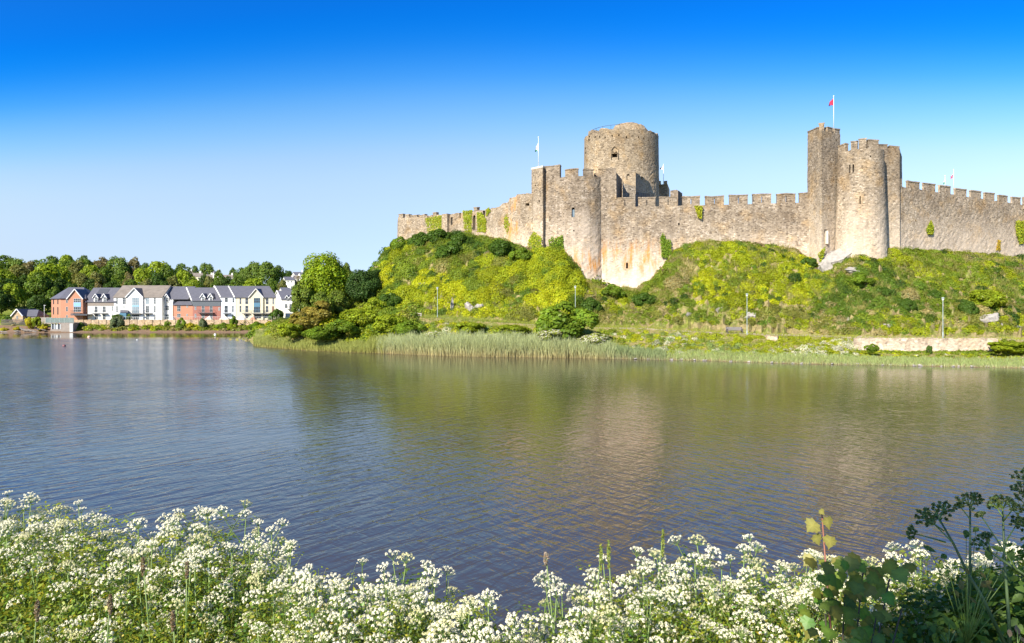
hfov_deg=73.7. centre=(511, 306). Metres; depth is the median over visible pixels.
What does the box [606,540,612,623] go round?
flower spike
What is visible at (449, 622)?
umbel plant
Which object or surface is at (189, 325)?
bush
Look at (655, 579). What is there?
umbel plant
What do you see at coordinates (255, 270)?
tree
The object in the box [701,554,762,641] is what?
umbel plant
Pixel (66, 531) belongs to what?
umbel plant
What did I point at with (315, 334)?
bush
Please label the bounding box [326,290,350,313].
tree
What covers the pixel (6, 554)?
umbel plant
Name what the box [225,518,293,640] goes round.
umbel plant
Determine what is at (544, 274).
slope vegetation
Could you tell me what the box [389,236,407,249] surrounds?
bush
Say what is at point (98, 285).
tree
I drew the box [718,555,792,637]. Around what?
umbel plant
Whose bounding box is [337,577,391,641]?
umbel plant
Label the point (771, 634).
umbel plant
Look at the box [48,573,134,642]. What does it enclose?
umbel plant
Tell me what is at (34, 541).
umbel plant
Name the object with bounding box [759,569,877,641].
umbel plant
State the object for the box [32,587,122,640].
umbel plant
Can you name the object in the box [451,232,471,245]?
bush
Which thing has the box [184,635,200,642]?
umbel plant
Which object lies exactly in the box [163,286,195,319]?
cream house
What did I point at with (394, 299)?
bush
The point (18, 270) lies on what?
tree
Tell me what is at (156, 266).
tree
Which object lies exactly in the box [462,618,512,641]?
umbel plant
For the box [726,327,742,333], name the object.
park bench
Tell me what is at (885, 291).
bush
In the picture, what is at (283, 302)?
white house
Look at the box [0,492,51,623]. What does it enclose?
umbel plant
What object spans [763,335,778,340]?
wall stub
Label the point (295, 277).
hillside house
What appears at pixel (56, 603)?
undergrowth
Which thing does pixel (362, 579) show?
umbel plant
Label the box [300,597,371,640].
umbel plant
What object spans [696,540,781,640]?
umbel plant
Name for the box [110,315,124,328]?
bush
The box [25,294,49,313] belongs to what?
tree
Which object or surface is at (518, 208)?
curtain wall
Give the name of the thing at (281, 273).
tree
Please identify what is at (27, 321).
bush
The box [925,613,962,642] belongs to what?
broad leaf plant
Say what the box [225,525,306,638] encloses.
umbel plant
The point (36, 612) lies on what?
dock plant
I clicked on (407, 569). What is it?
umbel plant
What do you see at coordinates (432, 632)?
umbel plant
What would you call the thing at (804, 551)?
umbel plant
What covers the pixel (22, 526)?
umbel plant
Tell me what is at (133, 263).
tree
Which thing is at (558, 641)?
umbel plant
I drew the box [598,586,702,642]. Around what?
umbel plant
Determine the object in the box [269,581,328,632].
umbel plant
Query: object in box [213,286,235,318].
house
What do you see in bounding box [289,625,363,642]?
umbel plant
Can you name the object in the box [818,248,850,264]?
rock outcrop
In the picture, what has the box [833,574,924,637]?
umbel plant
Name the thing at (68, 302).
brick house
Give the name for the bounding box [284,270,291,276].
tree
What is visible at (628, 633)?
umbel plant
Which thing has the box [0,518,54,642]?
umbel plant
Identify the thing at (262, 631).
umbel plant
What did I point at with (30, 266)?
tree
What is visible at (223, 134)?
sky
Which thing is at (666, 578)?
umbel plant
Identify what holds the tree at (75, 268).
on the bank
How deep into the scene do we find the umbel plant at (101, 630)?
3.04 m
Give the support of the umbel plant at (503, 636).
on the near bank
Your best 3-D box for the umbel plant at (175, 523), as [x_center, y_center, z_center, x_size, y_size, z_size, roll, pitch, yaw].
[-1.744,1.598,3.627,0.374,0.944,0.454,0,0,9]
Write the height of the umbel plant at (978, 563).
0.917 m
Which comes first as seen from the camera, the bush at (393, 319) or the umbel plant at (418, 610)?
the umbel plant at (418, 610)
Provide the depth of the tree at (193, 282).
273.70 m
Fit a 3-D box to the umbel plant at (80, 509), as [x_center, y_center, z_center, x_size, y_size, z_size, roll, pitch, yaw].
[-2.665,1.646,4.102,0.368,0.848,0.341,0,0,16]
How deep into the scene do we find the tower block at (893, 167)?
130.81 m
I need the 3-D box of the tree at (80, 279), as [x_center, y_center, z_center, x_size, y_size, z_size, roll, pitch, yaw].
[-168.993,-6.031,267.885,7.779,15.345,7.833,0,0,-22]
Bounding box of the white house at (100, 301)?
[84,288,119,319]
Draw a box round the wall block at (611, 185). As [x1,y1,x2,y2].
[594,168,621,206]
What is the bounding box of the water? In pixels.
[0,332,1023,642]
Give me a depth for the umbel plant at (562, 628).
2.69 m
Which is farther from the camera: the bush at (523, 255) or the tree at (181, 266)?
the tree at (181, 266)
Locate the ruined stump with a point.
(676, 193)
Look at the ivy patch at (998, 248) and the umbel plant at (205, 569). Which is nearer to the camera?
the umbel plant at (205, 569)
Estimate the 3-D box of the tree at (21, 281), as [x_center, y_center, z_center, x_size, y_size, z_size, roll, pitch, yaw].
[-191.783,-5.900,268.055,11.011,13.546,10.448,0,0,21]
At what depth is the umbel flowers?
2.91 m
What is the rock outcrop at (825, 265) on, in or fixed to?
on the hill
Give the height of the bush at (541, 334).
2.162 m
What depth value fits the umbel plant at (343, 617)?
3.03 m
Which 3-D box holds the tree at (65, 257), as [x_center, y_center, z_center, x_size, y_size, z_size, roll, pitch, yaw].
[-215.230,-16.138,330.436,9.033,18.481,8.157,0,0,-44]
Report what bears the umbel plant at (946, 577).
on the near bank
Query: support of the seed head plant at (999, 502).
on the leafy shrub at (1015, 586)
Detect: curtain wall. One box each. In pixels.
[397,193,532,246]
[601,192,808,288]
[900,180,1023,256]
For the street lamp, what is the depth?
128.45 m
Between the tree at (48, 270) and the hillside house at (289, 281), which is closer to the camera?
the tree at (48, 270)
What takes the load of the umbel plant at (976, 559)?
on the near bank
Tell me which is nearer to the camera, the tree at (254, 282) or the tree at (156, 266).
the tree at (254, 282)
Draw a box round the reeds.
[252,328,1023,367]
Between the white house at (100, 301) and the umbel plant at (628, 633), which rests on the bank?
the white house at (100, 301)
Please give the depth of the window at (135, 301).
224.48 m
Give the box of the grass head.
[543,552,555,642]
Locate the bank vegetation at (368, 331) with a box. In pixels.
[245,246,1023,360]
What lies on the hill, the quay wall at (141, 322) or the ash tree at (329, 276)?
the ash tree at (329, 276)
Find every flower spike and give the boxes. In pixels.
[593,544,602,641]
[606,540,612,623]
[654,529,664,616]
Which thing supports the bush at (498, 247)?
on the hill
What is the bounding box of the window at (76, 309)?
[74,307,80,311]
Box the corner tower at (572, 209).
[544,164,601,280]
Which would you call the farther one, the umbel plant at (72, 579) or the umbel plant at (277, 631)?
the umbel plant at (72, 579)
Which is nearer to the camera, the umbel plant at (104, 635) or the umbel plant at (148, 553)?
the umbel plant at (104, 635)
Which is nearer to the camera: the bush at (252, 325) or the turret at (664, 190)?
the turret at (664, 190)
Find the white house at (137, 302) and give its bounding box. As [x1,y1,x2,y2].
[113,285,171,319]
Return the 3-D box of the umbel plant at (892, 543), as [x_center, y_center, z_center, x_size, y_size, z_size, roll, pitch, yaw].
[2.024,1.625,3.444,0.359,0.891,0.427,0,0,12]
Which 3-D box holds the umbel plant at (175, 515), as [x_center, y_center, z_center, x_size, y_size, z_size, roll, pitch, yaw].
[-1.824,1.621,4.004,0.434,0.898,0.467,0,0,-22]
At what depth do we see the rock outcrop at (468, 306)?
129.49 m
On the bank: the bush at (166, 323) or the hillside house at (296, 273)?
the hillside house at (296, 273)
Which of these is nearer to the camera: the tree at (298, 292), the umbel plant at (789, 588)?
the umbel plant at (789, 588)
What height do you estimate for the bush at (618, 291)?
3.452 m
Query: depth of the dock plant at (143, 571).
2.90 m
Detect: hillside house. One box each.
[190,271,202,280]
[279,286,291,289]
[282,274,293,286]
[291,273,300,284]
[292,270,302,278]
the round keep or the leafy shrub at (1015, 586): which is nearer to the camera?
the leafy shrub at (1015, 586)
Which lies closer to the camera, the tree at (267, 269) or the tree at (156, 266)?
the tree at (156, 266)
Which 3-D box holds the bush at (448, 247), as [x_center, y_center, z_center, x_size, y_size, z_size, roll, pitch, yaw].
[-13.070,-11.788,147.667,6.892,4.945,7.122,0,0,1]
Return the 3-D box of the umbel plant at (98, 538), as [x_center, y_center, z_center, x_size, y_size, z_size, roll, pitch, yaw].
[-2.342,1.606,3.791,0.449,0.929,0.483,0,0,-24]
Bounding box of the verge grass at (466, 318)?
[414,295,1023,358]
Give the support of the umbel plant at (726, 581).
on the near bank
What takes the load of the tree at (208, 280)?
on the bank
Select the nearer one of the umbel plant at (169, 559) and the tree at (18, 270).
the umbel plant at (169, 559)
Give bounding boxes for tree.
[0,255,13,269]
[0,269,18,281]
[0,277,20,293]
[0,290,15,313]
[3,283,26,312]
[5,257,25,270]
[8,264,30,278]
[14,274,31,307]
[23,260,34,270]
[23,271,51,297]
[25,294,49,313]
[28,263,61,294]
[31,260,41,266]
[37,255,58,273]
[45,286,60,309]
[47,277,69,295]
[52,266,72,283]
[58,254,75,272]
[60,260,74,277]
[64,282,77,288]
[68,260,85,282]
[73,272,90,288]
[76,255,94,266]
[79,265,99,282]
[81,279,94,290]
[89,271,107,286]
[92,256,108,270]
[94,282,102,287]
[99,266,113,284]
[103,280,121,287]
[105,255,131,282]
[110,270,126,284]
[121,272,135,285]
[124,279,138,284]
[127,256,140,279]
[133,268,151,284]
[137,262,149,275]
[138,278,152,284]
[146,261,174,274]
[148,271,166,284]
[159,280,168,284]
[160,264,176,277]
[167,275,179,285]
[174,263,192,274]
[176,270,195,285]
[183,279,199,287]
[191,265,198,272]
[198,262,214,274]
[199,274,206,287]
[203,275,214,287]
[209,281,219,287]
[214,269,224,285]
[222,276,232,285]
[229,275,245,285]
[233,267,244,282]
[239,266,254,282]
[243,278,264,285]
[245,261,261,284]
[257,261,280,285]
[266,277,277,293]
[275,265,285,283]
[277,279,286,289]
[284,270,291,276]
[291,280,315,312]
[300,251,347,303]
[310,291,334,323]
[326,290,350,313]
[343,262,353,301]
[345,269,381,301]
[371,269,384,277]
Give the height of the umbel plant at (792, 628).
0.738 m
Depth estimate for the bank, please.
215.03 m
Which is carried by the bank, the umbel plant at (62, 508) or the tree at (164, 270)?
the tree at (164, 270)
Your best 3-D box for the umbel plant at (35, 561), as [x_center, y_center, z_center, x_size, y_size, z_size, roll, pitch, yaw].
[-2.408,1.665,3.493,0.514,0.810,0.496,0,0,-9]
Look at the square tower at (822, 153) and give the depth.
130.30 m
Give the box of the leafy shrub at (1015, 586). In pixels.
[875,537,1023,642]
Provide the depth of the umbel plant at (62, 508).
4.16 m
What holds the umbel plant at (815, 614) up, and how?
on the near bank
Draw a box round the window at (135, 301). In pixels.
[132,298,138,304]
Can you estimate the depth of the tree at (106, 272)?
298.70 m
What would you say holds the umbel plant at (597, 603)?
on the near bank
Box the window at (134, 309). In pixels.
[132,307,138,312]
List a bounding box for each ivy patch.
[425,215,441,230]
[462,210,472,232]
[476,212,486,232]
[504,213,509,233]
[527,231,541,249]
[548,235,563,248]
[660,233,671,257]
[694,205,702,218]
[818,246,825,261]
[926,220,933,234]
[996,239,1000,251]
[1015,220,1023,244]
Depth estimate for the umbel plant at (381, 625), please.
2.92 m
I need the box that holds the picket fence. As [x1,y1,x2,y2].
[1,319,25,324]
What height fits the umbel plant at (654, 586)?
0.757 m
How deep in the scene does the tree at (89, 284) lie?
263.54 m
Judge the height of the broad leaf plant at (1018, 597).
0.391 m
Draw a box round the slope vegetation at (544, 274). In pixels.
[367,229,1023,335]
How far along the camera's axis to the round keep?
157.46 m
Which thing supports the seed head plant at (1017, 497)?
on the leafy shrub at (1015, 586)
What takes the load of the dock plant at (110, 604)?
on the near bank
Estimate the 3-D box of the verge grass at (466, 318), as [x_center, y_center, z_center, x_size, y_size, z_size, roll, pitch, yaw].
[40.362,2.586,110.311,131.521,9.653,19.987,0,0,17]
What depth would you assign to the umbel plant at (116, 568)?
3.36 m
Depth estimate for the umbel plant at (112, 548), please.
3.90 m
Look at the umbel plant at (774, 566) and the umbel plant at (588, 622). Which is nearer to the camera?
the umbel plant at (588, 622)
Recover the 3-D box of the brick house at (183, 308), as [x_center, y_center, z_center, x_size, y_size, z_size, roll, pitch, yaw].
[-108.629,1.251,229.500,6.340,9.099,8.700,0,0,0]
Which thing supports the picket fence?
on the bank
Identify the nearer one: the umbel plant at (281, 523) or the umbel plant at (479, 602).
the umbel plant at (479, 602)
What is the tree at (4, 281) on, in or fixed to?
on the bank
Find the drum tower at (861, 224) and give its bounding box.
[835,138,886,259]
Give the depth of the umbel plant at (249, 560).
3.71 m
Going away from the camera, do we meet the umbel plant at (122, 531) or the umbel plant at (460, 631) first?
the umbel plant at (460, 631)
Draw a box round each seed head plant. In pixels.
[906,500,1006,642]
[952,491,984,613]
[969,511,1023,576]
[986,494,1023,642]
[1009,467,1023,526]
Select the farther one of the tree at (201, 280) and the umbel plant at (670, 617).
the tree at (201, 280)
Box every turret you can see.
[531,166,544,247]
[659,181,669,196]
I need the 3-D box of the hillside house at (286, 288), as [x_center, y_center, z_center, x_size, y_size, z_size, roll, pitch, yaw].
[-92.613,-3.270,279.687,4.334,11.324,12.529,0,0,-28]
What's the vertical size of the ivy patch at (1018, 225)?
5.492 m
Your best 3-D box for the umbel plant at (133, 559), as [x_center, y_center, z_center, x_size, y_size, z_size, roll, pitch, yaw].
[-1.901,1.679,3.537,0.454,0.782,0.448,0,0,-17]
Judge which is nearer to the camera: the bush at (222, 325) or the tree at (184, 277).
the bush at (222, 325)
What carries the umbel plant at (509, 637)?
on the near bank
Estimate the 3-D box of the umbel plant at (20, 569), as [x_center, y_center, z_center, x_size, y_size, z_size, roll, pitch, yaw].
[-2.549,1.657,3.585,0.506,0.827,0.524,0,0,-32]
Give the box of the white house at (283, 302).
[275,290,299,317]
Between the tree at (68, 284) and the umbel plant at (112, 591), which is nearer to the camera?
the umbel plant at (112, 591)
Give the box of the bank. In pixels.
[0,282,342,332]
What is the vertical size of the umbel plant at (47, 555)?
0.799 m
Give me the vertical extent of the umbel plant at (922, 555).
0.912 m
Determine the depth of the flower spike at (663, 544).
3.30 m
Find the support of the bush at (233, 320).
on the bank
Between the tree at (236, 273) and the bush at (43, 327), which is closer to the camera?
the bush at (43, 327)
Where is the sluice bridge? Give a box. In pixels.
[45,317,86,331]
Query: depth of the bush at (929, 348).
99.75 m
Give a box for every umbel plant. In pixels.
[0,490,23,587]
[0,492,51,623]
[0,499,36,576]
[0,509,49,614]
[0,517,24,638]
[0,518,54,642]
[0,518,59,641]
[0,524,44,642]
[0,533,114,642]
[0,541,73,642]
[0,549,88,642]
[0,622,18,641]
[0,631,14,642]
[1,495,61,624]
[1,526,96,629]
[3,530,53,627]
[4,505,60,610]
[6,515,127,635]
[7,505,108,620]
[7,616,56,642]
[21,526,75,632]
[22,614,98,642]
[26,505,94,613]
[26,544,98,637]
[32,560,135,642]
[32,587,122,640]
[35,531,116,638]
[40,513,135,628]
[41,507,103,635]
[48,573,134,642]
[50,500,111,618]
[52,515,120,641]
[54,541,119,642]
[70,617,156,642]
[74,517,199,635]
[74,527,141,629]
[78,550,183,641]
[79,556,152,636]
[81,620,132,642]
[82,535,147,619]
[84,549,156,636]
[90,529,147,637]
[94,544,182,629]
[94,565,191,642]
[103,541,198,639]
[103,552,184,640]
[113,512,185,624]
[116,572,187,642]
[118,585,224,642]
[123,531,173,632]
[129,530,212,642]
[131,541,207,642]
[133,549,245,642]
[142,532,213,639]
[143,553,248,642]
[145,505,211,637]
[145,516,227,638]
[146,529,187,608]
[146,539,251,642]
[156,540,271,641]
[159,507,239,611]
[173,533,258,639]
[174,499,256,610]
[180,541,224,637]
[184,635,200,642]
[192,530,261,640]
[197,538,274,639]
[198,578,270,641]
[200,615,250,642]
[207,505,267,616]
[209,558,290,641]
[213,553,277,623]
[215,527,289,636]
[218,584,304,642]
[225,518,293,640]
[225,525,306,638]
[230,621,291,642]
[233,600,292,642]
[237,567,325,640]
[238,552,313,642]
[247,628,315,642]
[248,539,333,639]
[258,575,359,642]
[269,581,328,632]
[275,606,325,638]
[277,563,358,637]
[283,576,359,642]
[285,578,414,642]
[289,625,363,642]
[296,610,328,642]
[300,579,349,642]
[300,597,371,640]
[318,622,398,642]
[321,602,361,642]
[335,573,382,634]
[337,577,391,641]
[338,584,425,642]
[340,549,437,634]
[350,600,404,641]
[353,614,420,642]
[354,605,412,642]
[359,604,451,642]
[365,632,394,642]
[376,609,467,642]
[380,580,440,641]
[387,591,440,641]
[387,618,462,642]
[393,576,482,633]
[396,625,458,642]
[398,580,469,642]
[429,601,496,642]
[432,595,508,642]
[451,588,539,642]
[452,609,558,642]
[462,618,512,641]
[498,630,516,642]
[503,633,522,642]
[507,569,597,642]
[529,620,612,642]
[538,576,601,641]
[543,586,630,642]
[548,607,622,642]
[552,635,563,642]
[556,573,631,641]
[564,580,664,642]
[565,603,645,642]
[572,608,638,642]
[576,554,652,636]
[583,579,648,641]
[597,556,686,642]
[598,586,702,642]
[601,625,644,642]
[604,588,685,641]
[609,565,694,642]
[617,590,678,642]
[629,576,730,642]
[636,548,702,640]
[636,569,700,642]
[645,577,692,633]
[645,586,693,641]
[648,575,710,642]
[649,635,663,642]
[658,552,745,642]
[662,608,705,642]
[665,534,762,631]
[666,611,728,642]
[671,564,731,634]
[678,584,729,642]
[678,609,797,642]
[679,560,759,642]
[680,624,752,642]
[688,580,747,642]
[694,575,756,635]
[694,592,772,642]
[695,619,721,642]
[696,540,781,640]
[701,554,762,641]
[713,582,794,639]
[714,598,800,642]
[715,580,779,642]
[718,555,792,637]
[732,553,801,626]
[736,578,804,641]
[744,583,818,642]
[749,589,836,642]
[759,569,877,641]
[763,558,824,618]
[765,581,844,642]
[767,586,844,641]
[768,548,827,634]
[768,609,838,642]
[775,585,806,636]
[779,596,832,642]
[794,582,841,636]
[797,586,894,642]
[801,550,848,600]
[801,555,841,635]
[826,590,871,638]
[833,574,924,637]
[834,607,894,642]
[841,564,941,636]
[844,556,931,602]
[858,603,929,642]
[868,602,965,640]
[871,600,985,637]
[878,549,956,635]
[882,539,951,601]
[886,572,921,607]
[887,580,979,642]
[902,557,939,615]
[909,571,960,596]
[930,559,963,590]
[932,552,992,588]
[935,560,1001,591]
[938,559,996,606]
[991,540,1022,574]
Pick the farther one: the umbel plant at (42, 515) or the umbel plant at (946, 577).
the umbel plant at (42, 515)
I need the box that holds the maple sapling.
[798,508,916,642]
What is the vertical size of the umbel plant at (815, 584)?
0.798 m
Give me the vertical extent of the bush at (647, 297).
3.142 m
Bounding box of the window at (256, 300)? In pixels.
[254,298,259,302]
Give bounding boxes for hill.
[216,238,1023,367]
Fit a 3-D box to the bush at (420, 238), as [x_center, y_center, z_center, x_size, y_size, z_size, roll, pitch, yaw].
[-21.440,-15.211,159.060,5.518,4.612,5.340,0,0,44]
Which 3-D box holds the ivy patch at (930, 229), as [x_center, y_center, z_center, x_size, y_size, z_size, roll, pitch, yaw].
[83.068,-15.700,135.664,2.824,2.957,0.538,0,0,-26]
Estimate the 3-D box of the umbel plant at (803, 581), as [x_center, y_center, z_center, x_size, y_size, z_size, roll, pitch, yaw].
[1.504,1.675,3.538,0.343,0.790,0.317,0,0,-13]
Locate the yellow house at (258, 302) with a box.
[228,286,276,319]
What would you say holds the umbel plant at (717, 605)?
on the near bank
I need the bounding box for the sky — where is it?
[0,0,1023,285]
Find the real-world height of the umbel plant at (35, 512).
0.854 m
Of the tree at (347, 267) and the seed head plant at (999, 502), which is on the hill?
the tree at (347, 267)
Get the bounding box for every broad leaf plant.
[923,527,1022,642]
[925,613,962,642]
[954,567,994,642]
[1007,625,1023,642]
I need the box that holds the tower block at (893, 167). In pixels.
[879,144,901,249]
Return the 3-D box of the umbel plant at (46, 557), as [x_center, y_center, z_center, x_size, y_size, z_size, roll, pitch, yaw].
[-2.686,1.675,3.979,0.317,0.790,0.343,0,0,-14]
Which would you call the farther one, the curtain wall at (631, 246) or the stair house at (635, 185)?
the stair house at (635, 185)
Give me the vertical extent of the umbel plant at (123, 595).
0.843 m
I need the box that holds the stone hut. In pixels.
[10,309,48,321]
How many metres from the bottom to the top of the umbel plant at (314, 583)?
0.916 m
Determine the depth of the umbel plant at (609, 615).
2.69 m
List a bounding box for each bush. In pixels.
[24,317,33,328]
[31,317,41,326]
[37,325,47,330]
[78,322,84,328]
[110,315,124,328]
[164,320,171,326]
[175,317,185,329]
[186,322,193,327]
[198,318,207,326]
[215,322,226,330]
[226,323,236,330]
[229,316,237,324]
[248,321,263,328]
[268,308,283,319]
[277,323,302,337]
[288,311,320,329]
[301,300,331,319]
[301,326,338,339]
[325,319,359,337]
[339,308,377,327]
[363,297,388,310]
[371,314,408,333]
[378,292,401,307]
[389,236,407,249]
[393,320,426,335]
[407,232,428,247]
[425,330,454,336]
[426,229,452,242]
[435,241,464,260]
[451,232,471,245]
[454,322,486,334]
[471,241,484,249]
[488,239,515,257]
[492,324,532,335]
[508,247,532,263]
[535,301,599,340]
[536,329,562,340]
[576,332,608,345]
[580,297,602,312]
[601,284,625,297]
[631,292,657,306]
[800,257,816,267]
[846,272,874,287]
[864,343,879,352]
[876,287,894,296]
[899,298,917,311]
[924,289,941,298]
[926,345,932,353]
[957,300,979,314]
[968,289,1007,307]
[987,341,1023,353]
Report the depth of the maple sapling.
2.25 m
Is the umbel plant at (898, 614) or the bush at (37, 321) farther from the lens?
the bush at (37, 321)
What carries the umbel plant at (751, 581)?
on the near bank
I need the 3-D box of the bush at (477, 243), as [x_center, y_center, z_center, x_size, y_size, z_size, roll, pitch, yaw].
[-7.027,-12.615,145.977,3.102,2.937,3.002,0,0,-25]
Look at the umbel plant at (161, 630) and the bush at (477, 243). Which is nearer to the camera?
the umbel plant at (161, 630)
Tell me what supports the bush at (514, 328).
on the hill
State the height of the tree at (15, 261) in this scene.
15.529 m
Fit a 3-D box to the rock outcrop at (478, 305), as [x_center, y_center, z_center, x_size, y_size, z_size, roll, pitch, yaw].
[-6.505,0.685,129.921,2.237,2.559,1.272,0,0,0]
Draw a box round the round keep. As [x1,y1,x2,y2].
[584,122,658,205]
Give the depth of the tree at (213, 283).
288.77 m
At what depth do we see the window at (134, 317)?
224.48 m
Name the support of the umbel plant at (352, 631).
on the near bank
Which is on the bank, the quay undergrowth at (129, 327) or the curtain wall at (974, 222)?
the quay undergrowth at (129, 327)
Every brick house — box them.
[50,287,92,323]
[173,299,192,319]
[186,287,220,319]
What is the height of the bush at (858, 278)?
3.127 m
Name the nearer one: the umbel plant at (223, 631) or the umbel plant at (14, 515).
the umbel plant at (223, 631)
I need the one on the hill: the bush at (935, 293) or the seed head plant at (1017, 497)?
the bush at (935, 293)
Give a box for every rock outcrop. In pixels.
[464,302,472,311]
[473,304,483,309]
[744,312,755,318]
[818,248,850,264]
[818,260,832,272]
[845,267,863,272]
[980,313,998,322]
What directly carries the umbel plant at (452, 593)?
on the near bank
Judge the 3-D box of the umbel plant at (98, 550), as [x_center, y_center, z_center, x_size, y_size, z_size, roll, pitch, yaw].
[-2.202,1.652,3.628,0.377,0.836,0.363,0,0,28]
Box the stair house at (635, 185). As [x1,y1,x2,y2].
[623,172,649,206]
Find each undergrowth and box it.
[0,314,284,330]
[0,521,1023,642]
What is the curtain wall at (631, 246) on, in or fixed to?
on the hill
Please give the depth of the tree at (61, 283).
260.84 m
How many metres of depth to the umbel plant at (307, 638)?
2.75 m
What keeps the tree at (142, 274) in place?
on the bank
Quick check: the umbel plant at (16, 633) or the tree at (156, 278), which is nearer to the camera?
the umbel plant at (16, 633)
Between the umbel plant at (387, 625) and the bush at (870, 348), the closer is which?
the umbel plant at (387, 625)
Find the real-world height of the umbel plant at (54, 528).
0.929 m
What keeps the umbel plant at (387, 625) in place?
on the near bank
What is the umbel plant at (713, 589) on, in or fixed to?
on the near bank
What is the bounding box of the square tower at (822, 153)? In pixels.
[807,122,839,263]
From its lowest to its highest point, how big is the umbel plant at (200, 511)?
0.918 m
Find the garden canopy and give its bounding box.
[219,316,229,319]
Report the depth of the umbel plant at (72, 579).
3.38 m
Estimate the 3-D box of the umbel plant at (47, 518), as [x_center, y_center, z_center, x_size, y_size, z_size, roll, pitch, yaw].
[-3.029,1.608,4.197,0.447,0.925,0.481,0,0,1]
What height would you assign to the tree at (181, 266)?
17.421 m
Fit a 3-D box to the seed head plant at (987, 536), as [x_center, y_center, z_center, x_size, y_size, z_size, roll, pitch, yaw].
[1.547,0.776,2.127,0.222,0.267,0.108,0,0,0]
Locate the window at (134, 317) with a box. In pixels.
[132,315,138,319]
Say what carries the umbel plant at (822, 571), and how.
on the near bank
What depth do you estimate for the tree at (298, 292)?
146.53 m
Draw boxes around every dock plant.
[33,599,39,642]
[106,594,112,642]
[140,556,150,642]
[170,610,175,642]
[185,561,189,642]
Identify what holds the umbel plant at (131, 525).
on the near bank
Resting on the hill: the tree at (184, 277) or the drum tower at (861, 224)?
the drum tower at (861, 224)
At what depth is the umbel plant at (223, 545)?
3.69 m
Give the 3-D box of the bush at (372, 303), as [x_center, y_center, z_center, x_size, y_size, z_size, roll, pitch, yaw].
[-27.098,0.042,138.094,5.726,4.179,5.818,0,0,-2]
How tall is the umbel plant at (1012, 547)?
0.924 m
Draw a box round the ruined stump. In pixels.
[670,190,681,205]
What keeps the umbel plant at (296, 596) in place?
on the near bank
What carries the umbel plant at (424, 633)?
on the near bank
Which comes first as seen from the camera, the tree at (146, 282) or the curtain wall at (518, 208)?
the curtain wall at (518, 208)
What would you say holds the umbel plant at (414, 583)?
on the near bank
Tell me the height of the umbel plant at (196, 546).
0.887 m
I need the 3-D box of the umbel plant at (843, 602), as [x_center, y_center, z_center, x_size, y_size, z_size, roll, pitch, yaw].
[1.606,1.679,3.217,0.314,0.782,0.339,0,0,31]
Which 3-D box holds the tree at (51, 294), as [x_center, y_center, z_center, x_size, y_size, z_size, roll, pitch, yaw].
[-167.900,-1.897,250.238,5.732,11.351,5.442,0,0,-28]
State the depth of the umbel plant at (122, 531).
4.02 m
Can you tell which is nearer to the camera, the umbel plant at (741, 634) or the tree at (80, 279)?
the umbel plant at (741, 634)
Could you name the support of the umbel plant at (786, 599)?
on the near bank
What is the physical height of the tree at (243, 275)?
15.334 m
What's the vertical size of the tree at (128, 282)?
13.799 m
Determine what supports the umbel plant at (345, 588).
on the near bank
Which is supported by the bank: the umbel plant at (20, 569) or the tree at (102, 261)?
the tree at (102, 261)
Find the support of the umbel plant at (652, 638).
on the near bank
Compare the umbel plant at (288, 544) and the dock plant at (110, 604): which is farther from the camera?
the umbel plant at (288, 544)
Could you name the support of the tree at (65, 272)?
on the bank
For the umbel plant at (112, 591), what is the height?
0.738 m
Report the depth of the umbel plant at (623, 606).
3.18 m
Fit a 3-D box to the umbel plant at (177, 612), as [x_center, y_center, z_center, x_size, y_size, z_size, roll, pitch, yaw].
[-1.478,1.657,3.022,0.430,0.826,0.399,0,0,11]
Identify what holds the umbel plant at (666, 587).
on the near bank
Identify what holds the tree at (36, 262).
on the bank
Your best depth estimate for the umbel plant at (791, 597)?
3.01 m
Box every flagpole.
[535,137,538,165]
[829,96,833,127]
[950,169,953,192]
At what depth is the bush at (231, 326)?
214.87 m
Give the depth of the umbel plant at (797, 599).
2.91 m
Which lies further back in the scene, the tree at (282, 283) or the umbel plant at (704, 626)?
the tree at (282, 283)
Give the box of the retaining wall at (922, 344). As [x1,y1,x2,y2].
[853,338,997,350]
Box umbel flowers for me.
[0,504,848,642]
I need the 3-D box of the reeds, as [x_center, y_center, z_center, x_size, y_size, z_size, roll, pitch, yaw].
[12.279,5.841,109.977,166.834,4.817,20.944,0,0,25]
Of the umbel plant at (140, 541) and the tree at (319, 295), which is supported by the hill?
the tree at (319, 295)
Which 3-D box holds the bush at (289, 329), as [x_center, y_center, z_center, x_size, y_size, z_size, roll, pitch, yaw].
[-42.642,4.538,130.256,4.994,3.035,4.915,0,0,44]
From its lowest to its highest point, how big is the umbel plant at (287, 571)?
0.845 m
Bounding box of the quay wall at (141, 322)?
[74,317,273,325]
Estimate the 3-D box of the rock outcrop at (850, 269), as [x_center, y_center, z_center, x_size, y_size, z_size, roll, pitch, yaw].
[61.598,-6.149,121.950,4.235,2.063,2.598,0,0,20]
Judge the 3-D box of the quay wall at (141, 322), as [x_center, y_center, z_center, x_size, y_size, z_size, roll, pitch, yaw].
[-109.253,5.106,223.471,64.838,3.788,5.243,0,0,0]
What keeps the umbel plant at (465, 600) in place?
on the near bank
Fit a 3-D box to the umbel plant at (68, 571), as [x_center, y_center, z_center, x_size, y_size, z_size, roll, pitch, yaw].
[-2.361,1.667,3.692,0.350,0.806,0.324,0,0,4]

